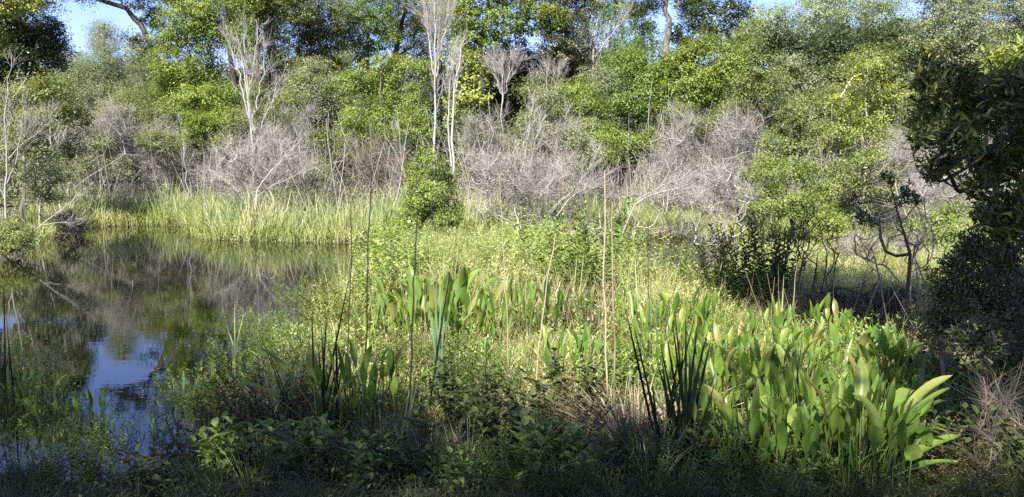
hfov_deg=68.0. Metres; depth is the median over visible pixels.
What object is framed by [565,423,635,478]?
leafy weed
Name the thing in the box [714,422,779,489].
grass tuft
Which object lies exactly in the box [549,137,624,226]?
dead tree
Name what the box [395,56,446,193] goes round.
young tree
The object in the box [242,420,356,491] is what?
leafy weed
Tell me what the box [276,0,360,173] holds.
broadleaf tree
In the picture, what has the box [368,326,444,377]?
leafy weed
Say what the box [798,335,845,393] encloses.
broad leaf plant
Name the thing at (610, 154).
leafy shrub
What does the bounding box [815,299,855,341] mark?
broad leaf plant
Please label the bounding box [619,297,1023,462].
bed grass
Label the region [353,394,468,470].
leafy weed
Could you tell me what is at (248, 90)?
dead tree
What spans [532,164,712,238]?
dead bush
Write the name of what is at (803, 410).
broad leaf plant
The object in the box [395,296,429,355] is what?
broad leaf plant
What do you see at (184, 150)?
bare sapling
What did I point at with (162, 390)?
water weed
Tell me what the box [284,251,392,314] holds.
leafy weed
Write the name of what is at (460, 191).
thicket stems
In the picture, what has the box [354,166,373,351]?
dry stalk
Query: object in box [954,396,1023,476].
leafy weed
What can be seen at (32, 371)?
broad leaf plant
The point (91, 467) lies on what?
leafy weed
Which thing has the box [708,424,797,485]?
leafy weed
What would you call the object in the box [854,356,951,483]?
broad leaf plant
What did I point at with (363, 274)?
leafy weed
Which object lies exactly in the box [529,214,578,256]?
leafy weed
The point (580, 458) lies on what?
leafy weed
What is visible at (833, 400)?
broad leaf plant
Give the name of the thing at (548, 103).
leafy shrub
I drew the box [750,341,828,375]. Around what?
broad leaf plant
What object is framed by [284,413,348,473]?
leafy weed
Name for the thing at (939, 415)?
broad leaf plant
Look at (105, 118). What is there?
dead bush
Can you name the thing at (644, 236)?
leafy weed
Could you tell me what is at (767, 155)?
leafy shrub
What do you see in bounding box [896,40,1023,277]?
tree
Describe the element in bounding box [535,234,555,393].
dry stalk
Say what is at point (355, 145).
bare sapling
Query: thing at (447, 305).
broad leaf plant
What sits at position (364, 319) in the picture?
broad leaf plant
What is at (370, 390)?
broad leaf plant
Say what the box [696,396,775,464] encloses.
broad leaf plant
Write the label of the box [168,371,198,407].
broad leaf plant
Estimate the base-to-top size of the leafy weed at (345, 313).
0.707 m
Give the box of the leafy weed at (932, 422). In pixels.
[918,397,999,470]
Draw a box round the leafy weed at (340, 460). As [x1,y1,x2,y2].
[283,413,386,482]
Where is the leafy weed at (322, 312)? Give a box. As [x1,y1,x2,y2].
[287,269,379,330]
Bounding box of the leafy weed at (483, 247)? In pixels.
[470,223,528,276]
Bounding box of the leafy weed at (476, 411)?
[452,372,537,453]
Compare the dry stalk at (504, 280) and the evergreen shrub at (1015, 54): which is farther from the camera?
the dry stalk at (504, 280)
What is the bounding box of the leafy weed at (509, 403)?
[475,385,558,466]
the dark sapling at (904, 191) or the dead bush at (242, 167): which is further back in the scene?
the dead bush at (242, 167)
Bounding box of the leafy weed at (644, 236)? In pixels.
[615,222,671,277]
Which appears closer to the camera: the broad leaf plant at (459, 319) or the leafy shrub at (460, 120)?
the broad leaf plant at (459, 319)
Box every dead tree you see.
[0,48,66,220]
[38,98,76,225]
[209,126,325,214]
[212,8,290,199]
[399,0,462,197]
[437,24,473,183]
[469,41,531,199]
[517,86,585,219]
[526,54,570,197]
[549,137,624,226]
[571,0,645,190]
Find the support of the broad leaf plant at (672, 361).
on the ground at (382, 484)
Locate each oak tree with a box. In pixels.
[73,0,176,197]
[626,0,757,198]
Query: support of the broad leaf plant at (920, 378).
on the ground at (382, 484)
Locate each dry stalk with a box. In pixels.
[199,359,312,394]
[343,204,357,362]
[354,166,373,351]
[408,206,424,404]
[483,326,495,395]
[497,171,513,385]
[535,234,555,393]
[594,202,617,423]
[601,171,613,425]
[646,226,652,337]
[713,211,721,320]
[791,254,797,332]
[855,421,871,461]
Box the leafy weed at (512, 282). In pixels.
[478,262,538,307]
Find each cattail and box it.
[0,293,16,422]
[226,302,243,377]
[258,331,296,423]
[312,275,349,427]
[395,381,417,451]
[426,235,456,411]
[428,270,450,393]
[559,253,587,312]
[615,251,641,306]
[625,308,715,479]
[693,246,728,293]
[766,224,791,306]
[769,278,788,331]
[793,346,801,406]
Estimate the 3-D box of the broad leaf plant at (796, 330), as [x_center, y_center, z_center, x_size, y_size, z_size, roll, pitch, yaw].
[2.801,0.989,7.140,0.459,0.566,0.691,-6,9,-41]
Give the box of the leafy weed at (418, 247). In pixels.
[397,220,449,272]
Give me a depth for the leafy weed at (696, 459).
4.67 m
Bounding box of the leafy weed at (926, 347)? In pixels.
[904,345,966,379]
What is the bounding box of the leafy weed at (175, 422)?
[149,406,255,471]
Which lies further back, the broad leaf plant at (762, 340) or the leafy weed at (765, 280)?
the leafy weed at (765, 280)
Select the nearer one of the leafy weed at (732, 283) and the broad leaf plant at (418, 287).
the broad leaf plant at (418, 287)
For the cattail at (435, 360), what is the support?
on the ground at (382, 484)
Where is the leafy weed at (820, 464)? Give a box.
[777,428,841,489]
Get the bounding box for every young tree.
[322,49,437,189]
[436,38,500,203]
[497,71,559,199]
[548,69,614,190]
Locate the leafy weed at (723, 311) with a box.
[708,299,736,329]
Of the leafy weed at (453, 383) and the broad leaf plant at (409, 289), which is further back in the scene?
the broad leaf plant at (409, 289)
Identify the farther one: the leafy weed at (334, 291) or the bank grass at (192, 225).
the bank grass at (192, 225)
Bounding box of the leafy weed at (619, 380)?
[577,360,626,404]
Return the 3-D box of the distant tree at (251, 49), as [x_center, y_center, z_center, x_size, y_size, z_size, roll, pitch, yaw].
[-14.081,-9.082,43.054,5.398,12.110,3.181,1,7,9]
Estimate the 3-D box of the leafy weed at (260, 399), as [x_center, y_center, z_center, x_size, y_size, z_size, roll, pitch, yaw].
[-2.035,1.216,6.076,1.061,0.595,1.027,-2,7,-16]
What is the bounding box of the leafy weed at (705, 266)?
[685,222,756,295]
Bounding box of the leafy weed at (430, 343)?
[416,323,481,370]
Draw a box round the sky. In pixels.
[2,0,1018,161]
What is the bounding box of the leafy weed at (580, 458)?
[532,416,605,488]
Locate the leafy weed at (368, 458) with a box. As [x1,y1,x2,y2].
[333,437,391,489]
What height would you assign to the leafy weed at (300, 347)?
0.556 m
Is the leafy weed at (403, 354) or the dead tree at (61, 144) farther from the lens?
the dead tree at (61, 144)
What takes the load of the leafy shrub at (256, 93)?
on the ground at (382, 484)
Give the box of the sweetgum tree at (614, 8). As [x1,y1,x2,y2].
[583,0,657,188]
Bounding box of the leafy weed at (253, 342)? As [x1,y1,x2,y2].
[232,317,311,369]
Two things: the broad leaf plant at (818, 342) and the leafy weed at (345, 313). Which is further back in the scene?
the leafy weed at (345, 313)
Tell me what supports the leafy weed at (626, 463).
on the ground at (382, 484)
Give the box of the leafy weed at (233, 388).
[203,355,329,421]
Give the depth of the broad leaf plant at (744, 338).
7.65 m
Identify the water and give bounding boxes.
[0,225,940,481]
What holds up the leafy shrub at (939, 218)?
on the ground at (382, 484)
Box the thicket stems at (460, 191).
[0,80,1022,223]
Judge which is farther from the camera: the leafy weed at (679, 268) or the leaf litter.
the leafy weed at (679, 268)
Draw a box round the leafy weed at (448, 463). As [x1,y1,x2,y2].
[413,442,473,495]
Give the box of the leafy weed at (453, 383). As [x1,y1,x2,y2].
[420,356,501,418]
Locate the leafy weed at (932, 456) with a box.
[915,416,1023,493]
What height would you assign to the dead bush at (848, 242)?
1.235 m
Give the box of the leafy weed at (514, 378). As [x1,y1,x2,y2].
[439,342,533,401]
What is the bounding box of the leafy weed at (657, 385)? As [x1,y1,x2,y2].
[621,360,672,403]
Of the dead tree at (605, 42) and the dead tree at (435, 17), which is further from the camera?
the dead tree at (605, 42)
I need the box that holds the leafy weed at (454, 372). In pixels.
[429,334,507,393]
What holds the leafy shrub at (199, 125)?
on the ground at (382, 484)
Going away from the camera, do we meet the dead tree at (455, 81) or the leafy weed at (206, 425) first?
the leafy weed at (206, 425)
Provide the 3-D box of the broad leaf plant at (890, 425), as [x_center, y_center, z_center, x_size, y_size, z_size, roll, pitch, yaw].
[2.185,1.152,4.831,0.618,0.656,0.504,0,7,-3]
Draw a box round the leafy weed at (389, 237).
[363,213,424,269]
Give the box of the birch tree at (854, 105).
[811,50,916,227]
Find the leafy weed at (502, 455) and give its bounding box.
[459,412,555,492]
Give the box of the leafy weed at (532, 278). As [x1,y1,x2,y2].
[497,258,567,297]
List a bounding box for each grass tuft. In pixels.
[9,445,66,486]
[36,229,53,246]
[98,449,163,486]
[120,415,180,440]
[151,453,199,486]
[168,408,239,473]
[184,446,237,483]
[209,431,284,492]
[310,442,368,481]
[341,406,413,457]
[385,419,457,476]
[407,422,456,461]
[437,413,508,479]
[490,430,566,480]
[580,455,612,488]
[608,413,700,488]
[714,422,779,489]
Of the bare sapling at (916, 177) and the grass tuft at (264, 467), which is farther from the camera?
the bare sapling at (916, 177)
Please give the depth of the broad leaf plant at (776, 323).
8.43 m
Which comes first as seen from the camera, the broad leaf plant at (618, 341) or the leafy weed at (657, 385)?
the leafy weed at (657, 385)
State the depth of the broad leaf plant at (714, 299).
8.64 m
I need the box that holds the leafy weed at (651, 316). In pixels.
[614,298,675,333]
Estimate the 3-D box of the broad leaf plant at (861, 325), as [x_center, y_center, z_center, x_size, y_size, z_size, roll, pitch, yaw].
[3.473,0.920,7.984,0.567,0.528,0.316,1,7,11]
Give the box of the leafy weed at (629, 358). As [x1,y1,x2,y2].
[617,338,660,384]
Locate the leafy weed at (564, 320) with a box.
[542,296,629,339]
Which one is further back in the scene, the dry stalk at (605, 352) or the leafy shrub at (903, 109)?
the leafy shrub at (903, 109)
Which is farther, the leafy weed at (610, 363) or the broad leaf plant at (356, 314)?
the broad leaf plant at (356, 314)
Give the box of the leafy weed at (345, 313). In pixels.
[300,280,391,334]
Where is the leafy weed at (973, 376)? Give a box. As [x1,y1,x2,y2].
[937,352,1021,414]
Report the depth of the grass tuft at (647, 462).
4.73 m
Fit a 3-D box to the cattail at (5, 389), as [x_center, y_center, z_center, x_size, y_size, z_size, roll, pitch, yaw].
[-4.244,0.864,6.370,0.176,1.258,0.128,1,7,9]
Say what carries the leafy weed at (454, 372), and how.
on the ground at (382, 484)
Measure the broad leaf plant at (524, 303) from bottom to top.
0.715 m
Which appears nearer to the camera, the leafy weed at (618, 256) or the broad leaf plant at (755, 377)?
the broad leaf plant at (755, 377)
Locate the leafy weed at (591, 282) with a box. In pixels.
[505,184,633,304]
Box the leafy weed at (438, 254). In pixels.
[418,228,476,278]
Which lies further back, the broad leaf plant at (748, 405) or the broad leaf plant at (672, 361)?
the broad leaf plant at (672, 361)
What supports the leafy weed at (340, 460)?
on the ground at (382, 484)
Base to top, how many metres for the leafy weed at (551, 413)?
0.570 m
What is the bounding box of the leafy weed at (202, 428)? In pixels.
[190,424,260,474]
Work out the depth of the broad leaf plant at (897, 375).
6.26 m
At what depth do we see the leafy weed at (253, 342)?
8.04 m
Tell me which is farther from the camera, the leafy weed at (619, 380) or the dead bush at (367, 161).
the dead bush at (367, 161)
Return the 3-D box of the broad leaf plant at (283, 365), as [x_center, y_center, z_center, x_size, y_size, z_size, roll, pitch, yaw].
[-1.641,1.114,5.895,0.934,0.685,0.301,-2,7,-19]
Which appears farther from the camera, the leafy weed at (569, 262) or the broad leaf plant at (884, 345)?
the leafy weed at (569, 262)
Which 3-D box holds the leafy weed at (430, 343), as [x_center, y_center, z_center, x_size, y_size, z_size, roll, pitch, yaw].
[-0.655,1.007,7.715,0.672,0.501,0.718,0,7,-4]
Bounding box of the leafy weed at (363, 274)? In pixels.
[333,244,394,308]
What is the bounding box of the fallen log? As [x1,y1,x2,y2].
[790,279,878,309]
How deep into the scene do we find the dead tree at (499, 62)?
25.59 m
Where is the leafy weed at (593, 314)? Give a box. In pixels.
[536,270,624,340]
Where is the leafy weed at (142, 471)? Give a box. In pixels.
[114,428,195,496]
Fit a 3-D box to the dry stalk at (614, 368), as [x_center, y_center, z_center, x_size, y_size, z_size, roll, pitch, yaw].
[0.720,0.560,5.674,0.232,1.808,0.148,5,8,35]
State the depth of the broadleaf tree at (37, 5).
30.17 m
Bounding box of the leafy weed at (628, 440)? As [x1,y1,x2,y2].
[585,418,685,487]
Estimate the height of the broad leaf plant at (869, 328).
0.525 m
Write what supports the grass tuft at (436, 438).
on the ground at (382, 484)
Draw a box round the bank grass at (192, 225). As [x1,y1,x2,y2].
[13,197,1021,252]
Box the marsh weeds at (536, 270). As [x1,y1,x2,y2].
[236,206,1023,407]
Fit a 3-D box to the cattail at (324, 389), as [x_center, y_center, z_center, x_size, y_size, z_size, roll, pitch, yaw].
[-1.423,0.827,5.982,0.345,1.279,0.259,0,7,0]
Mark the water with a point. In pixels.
(112, 306)
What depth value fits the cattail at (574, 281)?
9.90 m
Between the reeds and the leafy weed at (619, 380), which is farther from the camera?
the reeds
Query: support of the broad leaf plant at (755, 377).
on the ground at (382, 484)
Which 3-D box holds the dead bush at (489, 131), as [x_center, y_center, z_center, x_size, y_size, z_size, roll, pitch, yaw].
[0.270,-2.625,24.537,5.358,4.214,2.919,3,7,22]
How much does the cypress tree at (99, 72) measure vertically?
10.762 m
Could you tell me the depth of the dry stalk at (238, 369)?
6.69 m
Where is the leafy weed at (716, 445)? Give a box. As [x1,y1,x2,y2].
[683,421,756,487]
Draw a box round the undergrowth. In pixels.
[0,165,1008,222]
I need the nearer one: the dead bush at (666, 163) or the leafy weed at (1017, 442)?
the leafy weed at (1017, 442)
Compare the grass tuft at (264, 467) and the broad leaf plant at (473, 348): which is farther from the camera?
the broad leaf plant at (473, 348)
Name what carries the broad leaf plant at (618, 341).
on the ground at (382, 484)
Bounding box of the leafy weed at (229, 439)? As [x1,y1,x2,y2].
[199,411,285,479]
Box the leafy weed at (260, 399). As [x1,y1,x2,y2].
[178,353,323,435]
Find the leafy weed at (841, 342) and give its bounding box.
[821,333,863,366]
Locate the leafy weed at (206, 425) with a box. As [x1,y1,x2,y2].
[139,387,290,472]
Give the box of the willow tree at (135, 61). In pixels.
[117,32,181,188]
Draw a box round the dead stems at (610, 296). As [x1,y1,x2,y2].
[237,217,1023,424]
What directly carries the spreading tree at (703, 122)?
on the ground at (382, 484)
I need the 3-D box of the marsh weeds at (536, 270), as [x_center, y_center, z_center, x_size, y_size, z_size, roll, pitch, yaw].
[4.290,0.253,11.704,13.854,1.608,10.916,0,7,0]
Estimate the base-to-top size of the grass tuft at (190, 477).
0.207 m
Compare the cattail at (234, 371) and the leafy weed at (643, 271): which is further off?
the leafy weed at (643, 271)
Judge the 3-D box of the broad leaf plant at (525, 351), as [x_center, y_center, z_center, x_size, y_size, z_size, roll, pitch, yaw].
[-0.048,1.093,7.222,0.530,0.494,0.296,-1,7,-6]
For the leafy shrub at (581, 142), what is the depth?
23.30 m
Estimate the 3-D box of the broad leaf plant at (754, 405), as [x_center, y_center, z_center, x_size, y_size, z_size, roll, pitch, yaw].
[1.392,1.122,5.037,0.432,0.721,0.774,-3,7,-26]
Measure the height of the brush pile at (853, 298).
1.038 m
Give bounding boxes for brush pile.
[777,268,933,339]
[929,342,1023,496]
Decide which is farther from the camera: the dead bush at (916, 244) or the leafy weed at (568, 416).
the dead bush at (916, 244)
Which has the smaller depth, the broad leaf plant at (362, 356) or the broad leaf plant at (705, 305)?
the broad leaf plant at (362, 356)
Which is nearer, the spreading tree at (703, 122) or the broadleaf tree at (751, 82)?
the spreading tree at (703, 122)
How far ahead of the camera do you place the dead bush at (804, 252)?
9.20 m
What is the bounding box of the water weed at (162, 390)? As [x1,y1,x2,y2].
[0,247,369,464]
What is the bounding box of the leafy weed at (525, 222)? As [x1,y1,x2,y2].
[493,208,551,260]
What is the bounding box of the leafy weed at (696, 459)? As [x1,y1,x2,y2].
[624,418,740,495]
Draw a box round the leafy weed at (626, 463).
[586,433,653,484]
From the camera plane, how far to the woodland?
59.36 m
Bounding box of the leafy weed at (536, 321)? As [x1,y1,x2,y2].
[508,302,566,336]
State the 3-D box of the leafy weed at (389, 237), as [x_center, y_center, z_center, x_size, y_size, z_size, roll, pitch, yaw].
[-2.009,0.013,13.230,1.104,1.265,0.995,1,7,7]
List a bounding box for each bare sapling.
[170,109,195,198]
[346,125,364,200]
[385,113,408,195]
[462,115,477,193]
[558,97,574,203]
[691,139,706,205]
[906,148,928,221]
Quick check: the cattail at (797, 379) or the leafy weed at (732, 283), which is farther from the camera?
the leafy weed at (732, 283)
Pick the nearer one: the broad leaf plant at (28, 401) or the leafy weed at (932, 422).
the leafy weed at (932, 422)
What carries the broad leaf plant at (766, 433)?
on the ground at (382, 484)
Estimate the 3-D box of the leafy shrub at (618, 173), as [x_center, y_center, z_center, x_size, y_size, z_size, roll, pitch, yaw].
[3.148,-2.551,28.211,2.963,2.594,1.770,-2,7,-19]
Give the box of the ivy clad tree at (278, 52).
[238,0,323,184]
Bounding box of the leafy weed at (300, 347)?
[262,318,344,368]
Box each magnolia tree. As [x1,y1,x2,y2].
[467,29,574,186]
[529,0,605,188]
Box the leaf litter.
[0,369,1019,496]
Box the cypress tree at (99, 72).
[48,13,161,192]
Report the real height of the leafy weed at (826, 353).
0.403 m
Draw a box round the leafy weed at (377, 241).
[343,205,418,284]
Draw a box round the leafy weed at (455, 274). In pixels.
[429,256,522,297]
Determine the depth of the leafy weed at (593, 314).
8.77 m
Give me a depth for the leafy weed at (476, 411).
5.51 m
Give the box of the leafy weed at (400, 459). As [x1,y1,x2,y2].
[361,405,440,487]
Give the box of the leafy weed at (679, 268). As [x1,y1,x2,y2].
[641,235,696,288]
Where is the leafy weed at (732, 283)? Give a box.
[700,219,771,308]
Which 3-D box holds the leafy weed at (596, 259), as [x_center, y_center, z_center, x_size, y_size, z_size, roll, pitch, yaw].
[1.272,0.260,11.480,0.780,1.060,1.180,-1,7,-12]
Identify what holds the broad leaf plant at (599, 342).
on the ground at (382, 484)
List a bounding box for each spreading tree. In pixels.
[569,114,666,194]
[664,91,752,206]
[730,79,881,192]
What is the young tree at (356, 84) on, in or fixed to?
on the ground at (382, 484)
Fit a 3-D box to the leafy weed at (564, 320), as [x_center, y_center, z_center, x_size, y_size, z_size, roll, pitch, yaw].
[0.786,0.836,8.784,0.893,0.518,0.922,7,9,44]
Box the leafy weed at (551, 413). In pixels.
[475,369,616,457]
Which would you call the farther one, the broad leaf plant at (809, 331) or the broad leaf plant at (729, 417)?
the broad leaf plant at (809, 331)
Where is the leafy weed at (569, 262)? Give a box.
[534,218,618,297]
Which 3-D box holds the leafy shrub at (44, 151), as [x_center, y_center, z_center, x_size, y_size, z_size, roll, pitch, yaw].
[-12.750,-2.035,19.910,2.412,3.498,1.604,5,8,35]
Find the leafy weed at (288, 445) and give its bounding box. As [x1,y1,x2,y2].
[233,413,344,496]
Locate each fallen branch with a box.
[22,180,92,240]
[619,158,711,242]
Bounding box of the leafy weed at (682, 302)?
[677,294,701,329]
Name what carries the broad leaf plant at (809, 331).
on the ground at (382, 484)
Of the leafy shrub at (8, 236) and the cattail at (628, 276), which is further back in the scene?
the leafy shrub at (8, 236)
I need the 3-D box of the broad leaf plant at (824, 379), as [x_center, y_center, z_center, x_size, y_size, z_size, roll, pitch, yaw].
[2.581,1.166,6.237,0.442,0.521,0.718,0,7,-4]
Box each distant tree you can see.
[221,0,303,170]
[226,1,304,175]
[320,0,429,187]
[405,0,484,189]
[571,0,623,139]
[590,0,729,186]
[670,0,765,186]
[732,0,809,181]
[759,42,842,187]
[788,0,882,170]
[813,40,924,177]
[857,0,932,42]
[897,0,1012,81]
[970,0,1023,177]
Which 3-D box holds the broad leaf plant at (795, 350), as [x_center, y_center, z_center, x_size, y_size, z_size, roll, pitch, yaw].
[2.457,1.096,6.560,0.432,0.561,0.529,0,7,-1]
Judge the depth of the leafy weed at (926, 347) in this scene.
6.83 m
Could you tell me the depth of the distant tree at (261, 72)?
48.68 m
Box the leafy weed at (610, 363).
[599,343,640,387]
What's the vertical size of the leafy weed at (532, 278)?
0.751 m
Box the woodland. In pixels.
[0,10,1022,184]
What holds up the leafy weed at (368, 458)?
on the ground at (382, 484)
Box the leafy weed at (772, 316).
[764,297,831,333]
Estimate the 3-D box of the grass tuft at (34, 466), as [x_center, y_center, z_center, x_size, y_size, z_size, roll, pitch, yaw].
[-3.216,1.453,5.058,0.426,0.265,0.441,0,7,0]
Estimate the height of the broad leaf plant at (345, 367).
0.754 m
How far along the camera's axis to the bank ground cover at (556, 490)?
4.54 m
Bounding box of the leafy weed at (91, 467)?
[5,420,131,492]
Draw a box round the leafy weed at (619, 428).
[536,389,664,474]
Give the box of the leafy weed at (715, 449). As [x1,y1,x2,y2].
[696,404,833,477]
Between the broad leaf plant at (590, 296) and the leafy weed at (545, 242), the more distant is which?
the leafy weed at (545, 242)
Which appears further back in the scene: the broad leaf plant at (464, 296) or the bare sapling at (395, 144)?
the bare sapling at (395, 144)
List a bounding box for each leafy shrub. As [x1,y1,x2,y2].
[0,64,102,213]
[0,103,66,230]
[0,151,86,231]
[0,215,46,256]
[54,129,140,190]
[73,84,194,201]
[127,127,195,193]
[177,107,228,190]
[204,102,295,188]
[225,76,312,179]
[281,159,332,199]
[306,124,357,210]
[329,126,442,195]
[338,107,428,186]
[389,142,471,244]
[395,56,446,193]
[438,106,486,197]
[456,125,520,198]
[498,84,582,204]
[543,123,607,208]
[570,142,635,198]
[572,60,626,126]
[573,151,632,199]
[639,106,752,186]
[734,127,795,232]
[736,150,853,240]
[763,94,827,208]
[806,208,867,250]
[807,151,906,241]
[830,135,908,237]
[871,114,975,207]
[883,192,979,250]
[893,71,956,208]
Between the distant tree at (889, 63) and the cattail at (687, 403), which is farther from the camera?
the distant tree at (889, 63)
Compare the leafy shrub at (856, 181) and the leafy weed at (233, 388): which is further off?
the leafy shrub at (856, 181)
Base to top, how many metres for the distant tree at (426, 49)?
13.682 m
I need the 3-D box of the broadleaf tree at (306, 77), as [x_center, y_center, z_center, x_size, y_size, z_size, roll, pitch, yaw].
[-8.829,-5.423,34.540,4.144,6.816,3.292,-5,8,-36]
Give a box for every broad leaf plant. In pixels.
[0,360,41,403]
[0,362,30,411]
[14,370,91,419]
[52,386,117,426]
[64,385,107,421]
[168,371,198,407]
[181,380,215,407]
[237,344,360,430]
[294,343,371,429]
[319,358,385,410]
[338,336,443,428]
[343,338,379,400]
[347,298,402,349]
[347,304,390,352]
[355,347,428,417]
[370,293,416,347]
[371,272,452,328]
[379,264,471,335]
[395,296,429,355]
[403,274,463,341]
[403,287,472,349]
[407,256,502,318]
[428,293,502,348]
[448,274,531,331]
[448,285,494,347]
[449,334,495,365]
[453,314,511,371]
[457,299,510,345]
[460,285,511,344]
[478,340,534,381]
[504,275,543,329]
[512,278,552,340]
[515,279,580,341]
[516,285,570,325]
[530,332,595,391]
[542,321,590,394]
[558,284,611,332]
[566,324,607,377]
[570,323,641,379]
[588,313,636,363]
[594,333,648,367]
[614,282,668,328]
[615,290,658,345]
[616,322,656,364]
[619,299,669,336]
[632,329,681,366]
[636,332,697,386]
[638,301,678,342]
[645,354,744,466]
[646,282,700,332]
[646,334,684,382]
[650,307,694,355]
[654,318,718,382]
[657,293,733,330]
[663,340,730,424]
[663,369,735,454]
[667,346,769,426]
[669,335,743,406]
[669,343,730,403]
[670,315,721,351]
[675,303,735,352]
[676,319,744,353]
[678,290,741,329]
[692,358,771,465]
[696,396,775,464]
[697,383,787,483]
[697,384,790,483]
[698,322,740,380]
[698,341,764,417]
[706,351,770,421]
[710,320,759,356]
[719,342,775,386]
[726,315,772,344]
[728,397,809,441]
[737,322,802,355]
[743,378,812,460]
[744,334,849,403]
[744,367,849,421]
[747,333,791,377]
[748,302,795,349]
[749,384,836,478]
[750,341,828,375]
[760,372,922,496]
[760,386,830,463]
[761,355,825,416]
[761,374,835,456]
[770,399,886,483]
[772,294,826,329]
[772,320,833,374]
[780,340,825,397]
[784,316,849,358]
[792,327,829,354]
[795,358,853,411]
[796,362,909,463]
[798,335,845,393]
[798,369,900,465]
[799,377,858,476]
[804,292,855,335]
[811,384,939,495]
[812,312,873,359]
[813,347,909,417]
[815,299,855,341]
[819,337,852,373]
[821,377,925,489]
[822,374,898,455]
[824,358,910,428]
[827,321,889,374]
[840,381,946,475]
[843,339,919,371]
[844,313,893,368]
[846,347,933,394]
[854,341,913,405]
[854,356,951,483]
[861,380,960,463]
[865,326,951,385]
[867,434,960,490]
[869,344,952,392]
[880,367,963,423]
[889,324,907,352]
[904,351,971,418]
[905,333,978,372]
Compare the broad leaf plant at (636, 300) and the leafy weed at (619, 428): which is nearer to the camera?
the leafy weed at (619, 428)
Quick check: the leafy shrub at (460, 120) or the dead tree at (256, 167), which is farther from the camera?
the leafy shrub at (460, 120)
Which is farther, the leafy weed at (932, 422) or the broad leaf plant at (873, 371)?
the broad leaf plant at (873, 371)
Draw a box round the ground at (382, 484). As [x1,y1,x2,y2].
[0,162,1023,496]
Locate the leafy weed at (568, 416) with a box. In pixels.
[490,382,607,444]
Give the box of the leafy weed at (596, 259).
[568,234,618,287]
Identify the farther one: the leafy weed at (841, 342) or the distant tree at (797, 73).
the distant tree at (797, 73)
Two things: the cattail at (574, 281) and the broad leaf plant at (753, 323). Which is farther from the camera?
the cattail at (574, 281)
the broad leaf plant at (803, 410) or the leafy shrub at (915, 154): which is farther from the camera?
the leafy shrub at (915, 154)
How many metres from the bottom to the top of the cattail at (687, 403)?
1.144 m
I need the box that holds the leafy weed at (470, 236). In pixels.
[453,225,498,263]
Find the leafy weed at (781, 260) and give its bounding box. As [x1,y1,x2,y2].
[737,215,821,305]
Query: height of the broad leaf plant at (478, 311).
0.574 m
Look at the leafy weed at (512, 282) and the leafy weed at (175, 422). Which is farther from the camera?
the leafy weed at (512, 282)
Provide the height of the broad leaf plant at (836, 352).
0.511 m
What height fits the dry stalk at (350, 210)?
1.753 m
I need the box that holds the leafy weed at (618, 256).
[595,217,650,264]
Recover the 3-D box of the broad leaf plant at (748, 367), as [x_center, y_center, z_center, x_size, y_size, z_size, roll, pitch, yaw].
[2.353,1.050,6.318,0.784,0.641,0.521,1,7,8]
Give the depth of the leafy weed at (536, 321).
9.13 m
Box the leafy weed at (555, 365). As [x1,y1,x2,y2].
[518,347,618,419]
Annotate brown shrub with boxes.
[900,264,958,427]
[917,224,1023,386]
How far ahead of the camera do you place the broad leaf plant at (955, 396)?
6.20 m
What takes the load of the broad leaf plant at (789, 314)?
on the ground at (382, 484)
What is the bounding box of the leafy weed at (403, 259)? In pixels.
[368,233,425,302]
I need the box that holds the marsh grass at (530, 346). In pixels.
[219,214,1023,424]
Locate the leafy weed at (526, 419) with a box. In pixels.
[505,409,587,485]
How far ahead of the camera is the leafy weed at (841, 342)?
7.57 m
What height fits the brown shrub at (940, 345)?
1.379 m
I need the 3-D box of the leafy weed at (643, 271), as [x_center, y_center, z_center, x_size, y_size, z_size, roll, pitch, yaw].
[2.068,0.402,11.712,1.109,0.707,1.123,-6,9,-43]
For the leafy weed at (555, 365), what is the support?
on the ground at (382, 484)
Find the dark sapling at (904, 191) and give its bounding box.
[851,170,922,336]
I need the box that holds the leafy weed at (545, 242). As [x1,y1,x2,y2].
[506,212,563,273]
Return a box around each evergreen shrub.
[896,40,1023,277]
[972,28,1023,125]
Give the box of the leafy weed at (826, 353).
[803,347,844,377]
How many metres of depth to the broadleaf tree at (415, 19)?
43.54 m
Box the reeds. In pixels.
[34,171,648,237]
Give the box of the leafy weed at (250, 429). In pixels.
[238,425,285,466]
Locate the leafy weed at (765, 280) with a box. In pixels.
[708,202,814,309]
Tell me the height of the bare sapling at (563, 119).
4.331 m
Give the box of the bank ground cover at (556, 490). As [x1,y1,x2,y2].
[0,342,1023,496]
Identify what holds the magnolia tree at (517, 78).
on the ground at (382, 484)
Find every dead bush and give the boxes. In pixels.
[32,203,99,237]
[57,89,142,204]
[68,107,210,206]
[181,104,332,217]
[260,94,327,197]
[326,120,418,208]
[448,106,603,209]
[455,136,594,233]
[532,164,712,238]
[628,95,719,218]
[673,140,771,253]
[689,92,793,226]
[781,183,858,327]
[819,222,939,267]
[836,184,955,341]
[854,117,988,241]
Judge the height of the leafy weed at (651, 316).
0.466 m
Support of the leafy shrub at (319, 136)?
on the ground at (382, 484)
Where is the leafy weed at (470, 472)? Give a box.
[462,455,503,496]
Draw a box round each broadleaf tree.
[0,0,71,21]
[0,0,80,193]
[135,0,268,189]
[152,77,248,194]
[271,54,363,188]
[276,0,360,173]
[336,0,404,193]
[379,0,447,190]
[429,0,574,192]
[589,40,688,206]
[651,27,756,200]
[712,24,796,167]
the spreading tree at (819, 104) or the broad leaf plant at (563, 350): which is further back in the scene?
the spreading tree at (819, 104)
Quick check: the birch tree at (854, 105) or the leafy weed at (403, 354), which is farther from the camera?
the birch tree at (854, 105)
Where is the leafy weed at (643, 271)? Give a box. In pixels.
[601,254,666,284]

